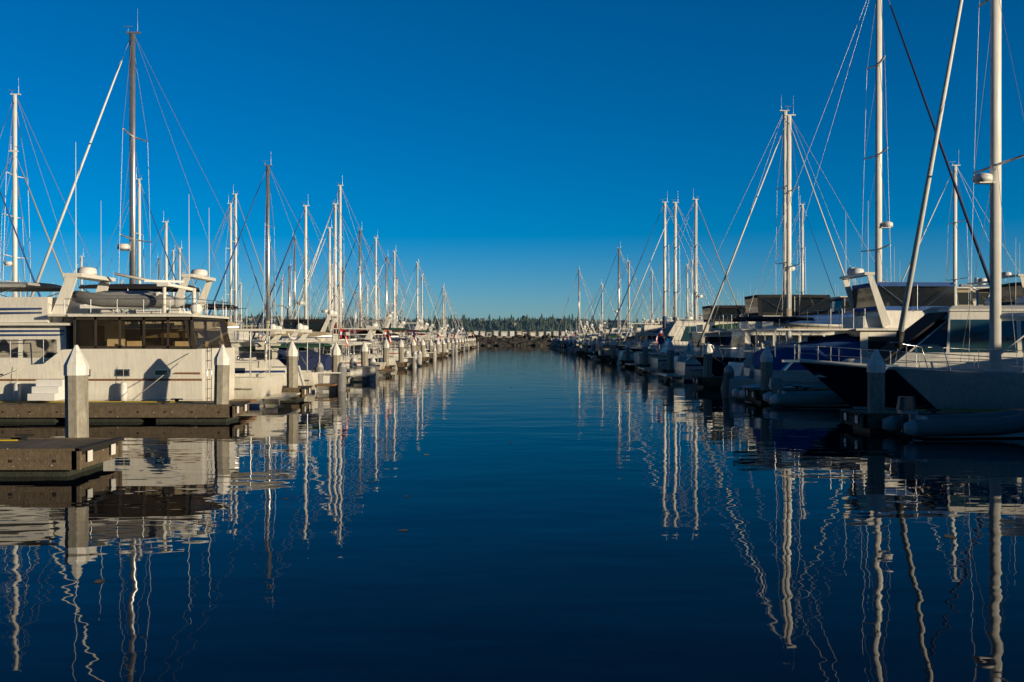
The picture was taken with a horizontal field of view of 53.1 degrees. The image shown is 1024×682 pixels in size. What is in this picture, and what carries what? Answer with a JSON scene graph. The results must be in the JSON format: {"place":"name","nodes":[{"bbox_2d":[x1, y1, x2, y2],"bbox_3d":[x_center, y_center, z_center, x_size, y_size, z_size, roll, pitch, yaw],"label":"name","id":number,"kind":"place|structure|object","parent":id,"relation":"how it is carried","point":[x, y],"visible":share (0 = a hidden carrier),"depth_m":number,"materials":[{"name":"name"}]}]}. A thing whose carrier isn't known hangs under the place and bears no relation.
{"place":"outdoors","nodes":[
{"label":"outdoors","id":0,"kind":"place"},
{"bbox_2d":[245,323,574,335],"bbox_3d":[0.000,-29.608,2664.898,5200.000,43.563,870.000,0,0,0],"label":"breakwater","id":1,"kind":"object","parent":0,"point":[511,329],"depth_m":2450.32,"materials":[{"name":"grey stone"}]},
{"bbox_2d":[205,311,642,335],"bbox_3d":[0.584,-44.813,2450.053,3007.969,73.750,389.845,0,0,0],"label":"trees","id":2,"kind":"object","parent":1,"relation":"on","point":[499,324],"visible":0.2,"depth_m":2498.83,"materials":[{"name":"green plant"}]},
{"bbox_2d":[237,316,641,327],"bbox_3d":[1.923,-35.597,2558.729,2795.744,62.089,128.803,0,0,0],"label":"bluff houses","id":3,"kind":"structure","parent":1,"relation":"on","point":[250,319],"depth_m":2535.20,"materials":[{"name":"beige glass"}]},
{"bbox_2d":[0,346,1023,681],"bbox_3d":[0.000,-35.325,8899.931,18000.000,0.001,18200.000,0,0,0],"label":"water","id":4,"kind":"structure","parent":0,"point":[600,520],"depth_m":12.44,"materials":[{"name":"blue liquid"}]},
{"bbox_2d":[0,190,40,296],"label":"sailboat","id":5,"kind":"object","parent":4,"relation":"on","point":[32,276],"visible":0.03,"depth_m":53.24,"materials":[{"name":"white metal"}]},
{"bbox_2d":[0,146,64,296],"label":"sailboat","id":6,"kind":"object","parent":4,"relation":"on","point":[14,216],"visible":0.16,"depth_m":57.27,"materials":[{"name":"white metal"}]},
{"bbox_2d":[0,78,97,296],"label":"sailboat","id":7,"kind":"object","parent":4,"relation":"on","point":[14,118],"visible":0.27,"depth_m":63.07,"materials":[{"name":"white metal"}]},
{"bbox_2d":[0,434,123,476],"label":"finger","id":8,"kind":"object","parent":4,"relation":"on","point":[24,455],"visible":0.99,"depth_m":18.30},
{"bbox_2d":[63,345,88,437],"bbox_3d":[-8.612,1.847,20.269,0.453,3.539,0.441,0,0,0],"label":"piling","id":9,"kind":"object","parent":4,"relation":"in","point":[76,368],"visible":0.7,"depth_m":20.11,"materials":[{"name":"concrete"}]},
{"bbox_2d":[0,398,249,421],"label":"finger","id":10,"kind":"object","parent":4,"relation":"on","point":[176,410],"visible":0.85,"depth_m":29.87},
{"bbox_2d":[27,379,64,400],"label":"dock steps","id":11,"kind":"structure","parent":10,"relation":"on","point":[48,389],"depth_m":30.70,"materials":[{"name":"white plastic"}]},
{"bbox_2d":[0,142,256,402],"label":"motor yacht","id":12,"kind":"object","parent":4,"relation":"on","point":[40,337],"visible":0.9,"depth_m":32.12,"materials":[{"name":"white plastic"}]},
{"bbox_2d":[86,167,187,310],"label":"sailboat","id":13,"kind":"object","parent":4,"relation":"on","point":[139,228],"visible":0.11,"depth_m":76.99,"materials":[{"name":"white metal"}]},
{"bbox_2d":[30,9,305,385],"bbox_3d":[-15.367,-5.674,43.213,13.083,16.881,4.982,0,0,0],"label":"sailboat","id":14,"kind":"object","parent":4,"relation":"on","point":[261,367],"visible":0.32,"depth_m":43.53,"materials":[{"name":"white metal"}]},
{"bbox_2d":[136,214,206,313],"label":"sailboat","id":15,"kind":"object","parent":4,"relation":"on","point":[167,252],"visible":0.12,"depth_m":82.79,"materials":[{"name":"white metal"}]},
{"bbox_2d":[155,240,215,314],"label":"sailboat","id":16,"kind":"object","parent":4,"relation":"on","point":[179,265],"visible":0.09,"depth_m":86.85,"materials":[{"name":"white metal"}]},
{"bbox_2d":[79,267,299,406],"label":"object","id":17,"kind":"object","parent":4,"relation":"on","point":[264,389],"visible":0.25,"depth_m":36.56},
{"bbox_2d":[214,345,229,403],"bbox_3d":[-8.587,1.844,30.273,0.467,3.466,0.482,0,0,0],"label":"piling","id":18,"kind":"object","parent":4,"relation":"in","point":[221,374],"visible":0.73,"depth_m":30.12,"materials":[{"name":"concrete"}]},
{"bbox_2d":[184,194,270,322],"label":"sailboat","id":19,"kind":"object","parent":4,"relation":"on","point":[231,246],"visible":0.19,"depth_m":102.47,"materials":[{"name":"white metal"}]},
{"bbox_2d":[186,190,281,328],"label":"sailboat","id":20,"kind":"object","parent":4,"relation":"on","point":[235,254],"visible":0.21,"depth_m":106.52,"materials":[{"name":"white metal"}]},
{"bbox_2d":[227,283,256,328],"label":"sailboat","id":21,"kind":"object","parent":4,"relation":"on","point":[241,306],"visible":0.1,"depth_m":186.84,"materials":[{"name":"white metal"}]},
{"bbox_2d":[180,304,346,391],"bbox_3d":[-14.444,1.298,47.686,13.653,6.012,4.859,0,0,0],"label":"motor yacht","id":22,"kind":"object","parent":4,"relation":"on","point":[318,378],"visible":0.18,"depth_m":46.87,"materials":[{"name":"white plastic"}]},
{"bbox_2d":[240,239,302,338],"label":"sailboat","id":23,"kind":"object","parent":4,"relation":"on","point":[270,289],"visible":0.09,"depth_m":122.22,"materials":[{"name":"white metal"}]},
{"bbox_2d":[249,237,321,339],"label":"sailboat","id":24,"kind":"object","parent":4,"relation":"on","point":[294,271],"visible":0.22,"depth_m":132.01,"materials":[{"name":"white metal"}]},
{"bbox_2d":[270,277,300,325],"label":"sailboat","id":25,"kind":"object","parent":4,"relation":"on","point":[282,309],"visible":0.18,"depth_m":222.61,"materials":[{"name":"white metal"}]},
{"bbox_2d":[256,266,319,339],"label":"sailboat","id":26,"kind":"object","parent":4,"relation":"on","point":[289,279],"visible":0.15,"depth_m":136.09,"materials":[{"name":"white metal"}]},
{"bbox_2d":[208,165,370,366],"bbox_3d":[-14.357,-4.491,62.662,11.483,14.350,4.218,0,0,0],"label":"sailboat","id":27,"kind":"object","parent":4,"relation":"on","point":[316,334],"visible":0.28,"depth_m":62.99,"materials":[{"name":"white metal"}]},
{"bbox_2d":[286,341,297,387],"bbox_3d":[-8.612,1.766,40.120,0.448,3.534,0.452,0,0,0],"label":"piling","id":28,"kind":"object","parent":4,"relation":"in","point":[292,364],"visible":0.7,"depth_m":39.95,"materials":[{"name":"concrete"}]},
{"bbox_2d":[281,385,312,400],"bbox_3d":[-14.430,1.718,40.558,12.740,1.720,1.710,0,0,0],"label":"finger","id":29,"kind":"object","parent":4,"relation":"on","point":[304,391],"visible":0.09,"depth_m":39.88},
{"bbox_2d":[255,292,350,377],"bbox_3d":[-14.118,0.128,52.768,11.134,5.196,3.980,0,0,0],"label":"motor yacht","id":30,"kind":"object","parent":4,"relation":"on","point":[325,359],"visible":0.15,"depth_m":51.91,"materials":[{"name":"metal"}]},
{"bbox_2d":[281,256,337,323],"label":"sailboat","id":31,"kind":"object","parent":4,"relation":"on","point":[308,290],"visible":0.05,"depth_m":145.96,"materials":[{"name":"white metal"}]},
{"bbox_2d":[255,297,375,381],"bbox_3d":[-13.890,0.811,57.697,12.614,6.901,4.622,0,0,0],"label":"motor yacht","id":32,"kind":"object","parent":4,"relation":"on","point":[355,372],"visible":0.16,"depth_m":56.92,"materials":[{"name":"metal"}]},
{"bbox_2d":[253,202,382,361],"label":"sailboat","id":33,"kind":"object","parent":4,"relation":"on","point":[304,303],"visible":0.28,"depth_m":72.69,"materials":[{"name":"white metal"}]},
{"bbox_2d":[302,262,356,333],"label":"sailboat","id":34,"kind":"object","parent":4,"relation":"on","point":[331,294],"visible":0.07,"depth_m":161.59,"materials":[{"name":"white metal"}]},
{"bbox_2d":[331,343,340,371],"bbox_3d":[-8.587,1.788,49.943,0.462,3.410,0.483,0,0,0],"label":"piling","id":35,"kind":"object","parent":4,"relation":"in","point":[336,352],"visible":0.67,"depth_m":49.74,"materials":[{"name":"concrete"}]},
{"bbox_2d":[279,309,393,374],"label":"motor yacht","id":36,"kind":"object","parent":4,"relation":"on","point":[319,325],"visible":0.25,"depth_m":66.29,"materials":[{"name":"white plastic"}]},
{"bbox_2d":[316,266,364,327],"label":"sailboat","id":37,"kind":"object","parent":4,"relation":"on","point":[342,296],"visible":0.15,"depth_m":171.41,"materials":[{"name":"white metal"}]},
{"bbox_2d":[294,223,397,369],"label":"sailboat","id":38,"kind":"object","parent":4,"relation":"on","point":[392,361],"visible":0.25,"depth_m":77.43,"materials":[{"name":"white metal"}]},
{"bbox_2d":[290,195,410,355],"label":"sailboat","id":39,"kind":"object","parent":4,"relation":"on","point":[360,332],"visible":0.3,"depth_m":92.70,"materials":[{"name":"white metal"}]},
{"bbox_2d":[295,175,410,355],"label":"sailboat","id":40,"kind":"object","parent":4,"relation":"on","point":[340,251],"visible":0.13,"depth_m":96.56,"materials":[{"name":"white metal"}]},
{"bbox_2d":[361,341,367,365],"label":"piling","id":41,"kind":"object","parent":4,"relation":"in","point":[364,354],"visible":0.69,"depth_m":59.67,"materials":[{"name":"concrete"}]},
{"bbox_2d":[325,228,420,352],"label":"sailboat","id":42,"kind":"object","parent":4,"relation":"on","point":[391,334],"visible":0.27,"depth_m":102.38,"materials":[{"name":"white metal"}]},
{"bbox_2d":[334,323,416,367],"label":"motor yacht","id":43,"kind":"object","parent":4,"relation":"on","point":[412,360],"visible":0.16,"depth_m":81.86,"materials":[{"name":"white plastic"}]},
{"bbox_2d":[342,232,429,349],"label":"sailboat","id":44,"kind":"object","parent":4,"relation":"on","point":[377,290],"visible":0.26,"depth_m":116.41,"materials":[{"name":"white metal"}]},
{"bbox_2d":[383,339,388,365],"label":"piling","id":45,"kind":"object","parent":4,"relation":"in","point":[386,351],"visible":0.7,"depth_m":69.49,"materials":[{"name":"concrete"}]},
{"bbox_2d":[357,331,421,365],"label":"motor yacht","id":46,"kind":"object","parent":4,"relation":"on","point":[419,357],"visible":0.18,"depth_m":86.51,"materials":[{"name":"white plastic"}]},
{"bbox_2d":[356,314,436,360],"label":"motor yacht","id":47,"kind":"object","parent":4,"relation":"on","point":[432,355],"visible":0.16,"depth_m":105.91,"materials":[{"name":"white plastic"}]},
{"bbox_2d":[361,254,439,341],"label":"sailboat","id":48,"kind":"object","parent":4,"relation":"on","point":[386,278],"visible":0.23,"depth_m":126.39,"materials":[{"name":"white metal"}]},
{"bbox_2d":[398,339,403,361],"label":"piling","id":49,"kind":"object","parent":4,"relation":"in","point":[401,351],"visible":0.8,"depth_m":79.33,"materials":[{"name":"concrete"}]},
{"bbox_2d":[364,251,449,351],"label":"sailboat","id":50,"kind":"object","parent":4,"relation":"on","point":[394,292],"visible":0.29,"depth_m":132.05,"materials":[{"name":"white metal"}]},
{"bbox_2d":[378,299,437,356],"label":"motor yacht","id":51,"kind":"object","parent":4,"relation":"on","point":[401,325],"visible":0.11,"depth_m":111.14,"materials":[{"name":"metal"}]},
{"bbox_2d":[391,319,453,355],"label":"motor yacht","id":52,"kind":"object","parent":4,"relation":"on","point":[449,351],"visible":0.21,"depth_m":135.73,"materials":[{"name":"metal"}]},
{"bbox_2d":[395,261,455,346],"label":"sailboat","id":53,"kind":"object","parent":4,"relation":"on","point":[417,264],"visible":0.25,"depth_m":171.50,"materials":[{"name":"white metal"}]},
{"bbox_2d":[405,273,454,347],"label":"sailboat","id":54,"kind":"object","parent":4,"relation":"on","point":[422,307],"visible":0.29,"depth_m":161.28,"materials":[{"name":"white metal"}]},
{"bbox_2d":[408,323,457,353],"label":"motor yacht","id":55,"kind":"object","parent":4,"relation":"on","point":[456,346],"visible":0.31,"depth_m":145.53,"materials":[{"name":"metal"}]},
{"bbox_2d":[431,290,466,341],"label":"sailboat","id":56,"kind":"object","parent":4,"relation":"on","point":[445,315],"visible":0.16,"depth_m":205.56,"materials":[{"name":"white metal"}]},
{"bbox_2d":[429,285,468,337],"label":"sailboat","id":57,"kind":"object","parent":4,"relation":"on","point":[443,288],"visible":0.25,"depth_m":224.90,"materials":[{"name":"white metal"}]},
{"bbox_2d":[432,313,469,350],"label":"motor yacht","id":58,"kind":"object","parent":4,"relation":"on","point":[467,347],"visible":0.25,"depth_m":180.27,"materials":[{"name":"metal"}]},
{"bbox_2d":[463,334,564,345],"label":"breakwater","id":59,"kind":"object","parent":4,"relation":"on","point":[521,340],"visible":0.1,"depth_m":278.85,"materials":[{"name":"grey stone"}]},
{"bbox_2d":[94,412,956,582],"bbox_3d":[0.249,2.357,32.679,14.415,0.001,54.732,0,0,0],"label":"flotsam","id":60,"kind":"object","parent":4,"relation":"on","point":[945,535],"visible":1,"depth_m":12.92,"materials":[{"name":"brown plant"}]},
{"bbox_2d":[557,320,597,349],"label":"motor yacht","id":61,"kind":"object","parent":4,"relation":"on","point":[580,332],"visible":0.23,"depth_m":190.53,"materials":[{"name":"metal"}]},
{"bbox_2d":[554,270,604,340],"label":"sailboat","id":62,"kind":"object","parent":4,"relation":"on","point":[578,300],"visible":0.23,"depth_m":238.23,"materials":[{"name":"white metal"}]},
{"bbox_2d":[574,306,604,347],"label":"motor yacht","id":63,"kind":"object","parent":4,"relation":"on","point":[598,335],"visible":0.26,"depth_m":156.00,"materials":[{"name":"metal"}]},
{"bbox_2d":[565,284,617,345],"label":"sailboat","id":64,"kind":"object","parent":4,"relation":"on","point":[591,310],"visible":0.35,"depth_m":180.04,"materials":[{"name":"white metal"}]},
{"bbox_2d":[572,320,632,353],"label":"motor yacht","id":65,"kind":"object","parent":4,"relation":"on","point":[574,349],"visible":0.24,"depth_m":144.68,"materials":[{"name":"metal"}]},
{"bbox_2d":[583,246,655,347],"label":"sailboat","id":66,"kind":"object","parent":4,"relation":"on","point":[619,303],"visible":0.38,"depth_m":139.69,"materials":[{"name":"white metal"}]},
{"bbox_2d":[585,320,654,350],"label":"motor yacht","id":67,"kind":"object","parent":4,"relation":"on","point":[652,322],"visible":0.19,"depth_m":127.33,"materials":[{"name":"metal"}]},
{"bbox_2d":[588,257,653,351],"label":"sailboat","id":68,"kind":"object","parent":4,"relation":"on","point":[629,321],"visible":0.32,"depth_m":133.79,"materials":[{"name":"white metal"}]},
{"bbox_2d":[590,323,661,358],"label":"motor yacht","id":69,"kind":"object","parent":4,"relation":"on","point":[639,333],"visible":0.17,"depth_m":109.72,"materials":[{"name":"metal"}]},
{"bbox_2d":[625,340,629,366],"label":"piling","id":70,"kind":"object","parent":4,"relation":"in","point":[627,351],"visible":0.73,"depth_m":84.28,"materials":[{"name":"concrete"}]},
{"bbox_2d":[623,340,665,351],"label":"motor yacht","id":71,"kind":"object","parent":4,"relation":"on","point":[635,349],"visible":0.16,"depth_m":87.23,"materials":[{"name":"white plastic"}]},
{"bbox_2d":[642,339,647,371],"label":"piling","id":72,"kind":"object","parent":4,"relation":"in","point":[644,352],"visible":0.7,"depth_m":72.74,"materials":[{"name":"concrete"}]},
{"bbox_2d":[626,270,668,325],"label":"sailboat","id":73,"kind":"object","parent":4,"relation":"on","point":[651,297],"visible":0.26,"depth_m":255.21,"materials":[{"name":"white metal"}]},
{"bbox_2d":[601,195,721,356],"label":"sailboat","id":74,"kind":"object","parent":4,"relation":"on","point":[664,323],"visible":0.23,"depth_m":104.58,"materials":[{"name":"white metal"}]},
{"bbox_2d":[637,340,691,361],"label":"motor yacht","id":75,"kind":"object","parent":4,"relation":"on","point":[677,352],"visible":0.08,"depth_m":75.52,"materials":[{"name":"white plastic"}]},
{"bbox_2d":[625,300,705,367],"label":"motor yacht","id":76,"kind":"object","parent":4,"relation":"on","point":[671,331],"visible":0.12,"depth_m":80.06,"materials":[{"name":"white plastic"}]},
{"bbox_2d":[667,340,673,378],"bbox_3d":[9.490,1.692,61.355,0.435,3.497,0.432,0,0,0],"label":"piling","id":77,"kind":"object","parent":4,"relation":"in","point":[670,355],"visible":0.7,"depth_m":61.17,"materials":[{"name":"concrete"}]},
{"bbox_2d":[615,199,730,350],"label":"sailboat","id":78,"kind":"object","parent":4,"relation":"on","point":[675,291],"visible":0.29,"depth_m":99.69,"materials":[{"name":"white metal"}]},
{"bbox_2d":[616,188,737,363],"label":"sailboat","id":79,"kind":"object","parent":4,"relation":"on","point":[622,353],"visible":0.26,"depth_m":93.36,"materials":[{"name":"white metal"}]},
{"bbox_2d":[666,263,709,316],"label":"sailboat","id":80,"kind":"object","parent":4,"relation":"on","point":[687,297],"visible":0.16,"depth_m":191.69,"materials":[{"name":"white metal"}]},
{"bbox_2d":[667,255,713,322],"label":"sailboat","id":81,"kind":"object","parent":4,"relation":"on","point":[692,288],"visible":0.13,"depth_m":185.91,"materials":[{"name":"white metal"}]},
{"bbox_2d":[638,305,745,373],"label":"motor yacht","id":82,"kind":"object","parent":4,"relation":"on","point":[709,336],"visible":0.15,"depth_m":68.82,"materials":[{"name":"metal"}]},
{"bbox_2d":[691,376,722,387],"bbox_3d":[16.630,1.676,50.308,15.340,1.720,1.710,0,0,0],"label":"finger","id":83,"kind":"object","parent":4,"relation":"on","point":[712,382],"visible":0.07,"depth_m":49.47},
{"bbox_2d":[703,342,712,387],"bbox_3d":[9.515,1.767,49.822,0.484,3.454,0.469,0,0,0],"label":"piling","id":84,"kind":"object","parent":4,"relation":"in","point":[707,360],"visible":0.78,"depth_m":49.65,"materials":[{"name":"concrete"}]},
{"bbox_2d":[658,295,834,381],"bbox_3d":[16.282,0.031,58.794,15.411,5.337,5.346,0,0,0],"label":"motor yacht","id":85,"kind":"object","parent":4,"relation":"on","point":[760,305],"visible":0.27,"depth_m":57.05,"materials":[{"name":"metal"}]},
{"bbox_2d":[656,94,844,368],"bbox_3d":[16.268,-6.481,64.591,13.958,18.314,4.862,0,0,0],"label":"sailboat","id":86,"kind":"object","parent":4,"relation":"on","point":[684,356],"visible":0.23,"depth_m":64.91,"materials":[{"name":"white metal"}]},
{"bbox_2d":[760,346,772,403],"bbox_3d":[9.503,1.858,38.245,0.432,3.366,0.472,0,0,0],"label":"piling","id":87,"kind":"object","parent":4,"relation":"in","point":[766,358],"visible":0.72,"depth_m":38.06,"materials":[{"name":"concrete"}]},
{"bbox_2d":[732,383,827,399],"bbox_3d":[10.632,1.975,40.355,3.686,0.627,1.600,0,0,-2],"label":"dinghy","id":88,"kind":"object","parent":4,"relation":"on","point":[738,392],"visible":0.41,"depth_m":39.98,"materials":[{"name":"grey rubber"}]},
{"bbox_2d":[686,106,885,375],"bbox_3d":[15.578,-5.011,52.968,12.983,15.473,4.622,0,0,0],"label":"sailboat","id":89,"kind":"object","parent":4,"relation":"on","point":[719,364],"visible":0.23,"depth_m":53.28,"materials":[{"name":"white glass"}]},
{"bbox_2d":[744,386,831,403],"bbox_3d":[16.630,1.725,38.758,15.340,1.720,1.710,0,0,0],"label":"finger","id":90,"kind":"object","parent":4,"relation":"on","point":[755,395],"visible":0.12,"depth_m":38.40},
{"bbox_2d":[760,203,834,295],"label":"sailboat","id":91,"kind":"object","parent":4,"relation":"on","point":[803,273],"visible":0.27,"depth_m":122.41,"materials":[{"name":"white metal"}]},
{"bbox_2d":[763,378,849,405],"bbox_3d":[11.131,1.907,36.933,3.885,1.143,1.700,0,0,3],"label":"dinghy","id":92,"kind":"object","parent":4,"relation":"on","point":[777,395],"visible":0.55,"depth_m":36.22,"materials":[{"name":"rubber"}]},
{"bbox_2d":[722,252,954,396],"bbox_3d":[16.319,-0.625,41.724,15.211,9.909,5.175,0,0,0],"label":"motor yacht","id":93,"kind":"object","parent":4,"relation":"on","point":[874,320],"visible":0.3,"depth_m":40.59,"materials":[{"name":"white plastic"}]},
{"bbox_2d":[829,296,851,313],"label":"motor yacht","id":94,"kind":"object","parent":4,"relation":"on","point":[840,301],"visible":0.01,"depth_m":98.16,"materials":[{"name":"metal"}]},
{"bbox_2d":[720,0,989,389],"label":"sailboat","id":95,"kind":"object","parent":4,"relation":"on","point":[795,321],"visible":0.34,"depth_m":46.99,"materials":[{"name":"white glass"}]},
{"bbox_2d":[867,349,885,432],"bbox_3d":[9.489,1.901,26.695,0.442,3.380,0.477,0,0,0],"label":"piling","id":96,"kind":"object","parent":4,"relation":"in","point":[876,367],"visible":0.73,"depth_m":26.52,"materials":[{"name":"concrete"}]},
{"bbox_2d":[782,259,1023,408],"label":"motor yacht","id":97,"kind":"object","parent":4,"relation":"on","point":[945,328],"visible":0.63,"depth_m":33.90,"materials":[{"name":"blue plastic"}]},
{"bbox_2d":[839,406,1015,432],"bbox_3d":[16.630,1.774,27.208,15.340,1.720,1.710,0,0,0],"label":"finger","id":98,"kind":"object","parent":4,"relation":"on","point":[861,420],"visible":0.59,"depth_m":26.84},
{"bbox_2d":[882,396,1023,437],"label":"dinghy","id":99,"kind":"object","parent":4,"relation":"on","point":[909,421],"visible":0.99,"depth_m":24.96,"materials":[{"name":"rubber"}]},
{"bbox_2d":[886,0,1023,408],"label":"sailboat","id":100,"kind":"object","parent":4,"relation":"on","point":[944,388],"visible":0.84,"depth_m":29.89,"materials":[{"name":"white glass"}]},
{"bbox_2d":[901,162,1018,305],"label":"sailboat","id":101,"kind":"object","parent":4,"relation":"on","point":[955,230],"visible":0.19,"depth_m":76.20,"materials":[{"name":"white metal"}]},
{"bbox_2d":[957,283,988,305],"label":"motor yacht","id":102,"kind":"object","parent":4,"relation":"on","point":[962,294],"visible":0.02,"depth_m":80.17,"materials":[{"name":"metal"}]},
{"bbox_2d":[967,270,988,305],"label":"motor yacht","id":103,"kind":"object","parent":4,"relation":"on","point":[980,281],"visible":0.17,"depth_m":71.92,"materials":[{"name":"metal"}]},
{"bbox_2d":[1001,256,1023,305],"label":"motor yacht","id":104,"kind":"object","parent":4,"relation":"on","point":[1006,291],"visible":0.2,"depth_m":64.57,"materials":[{"name":"metal"}]},
{"bbox_2d":[0,0,1023,324],"label":"sky","id":105,"kind":"structure","parent":0,"point":[507,150],"materials":[{"name":"blue"}]},
{"bbox_2d":[484,336,561,337],"bbox_3d":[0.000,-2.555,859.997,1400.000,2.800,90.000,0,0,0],"label":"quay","id":106,"kind":"structure","parent":0,"point":[510,336],"depth_m":814.99,"materials":[{"name":"concrete"}]},
{"bbox_2d":[262,331,574,335],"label":"quay sheds","id":107,"kind":"object","parent":106,"relation":"on","point":[532,333],"visible":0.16,"depth_m":823.74,"materials":[{"name":"beige fabric"}]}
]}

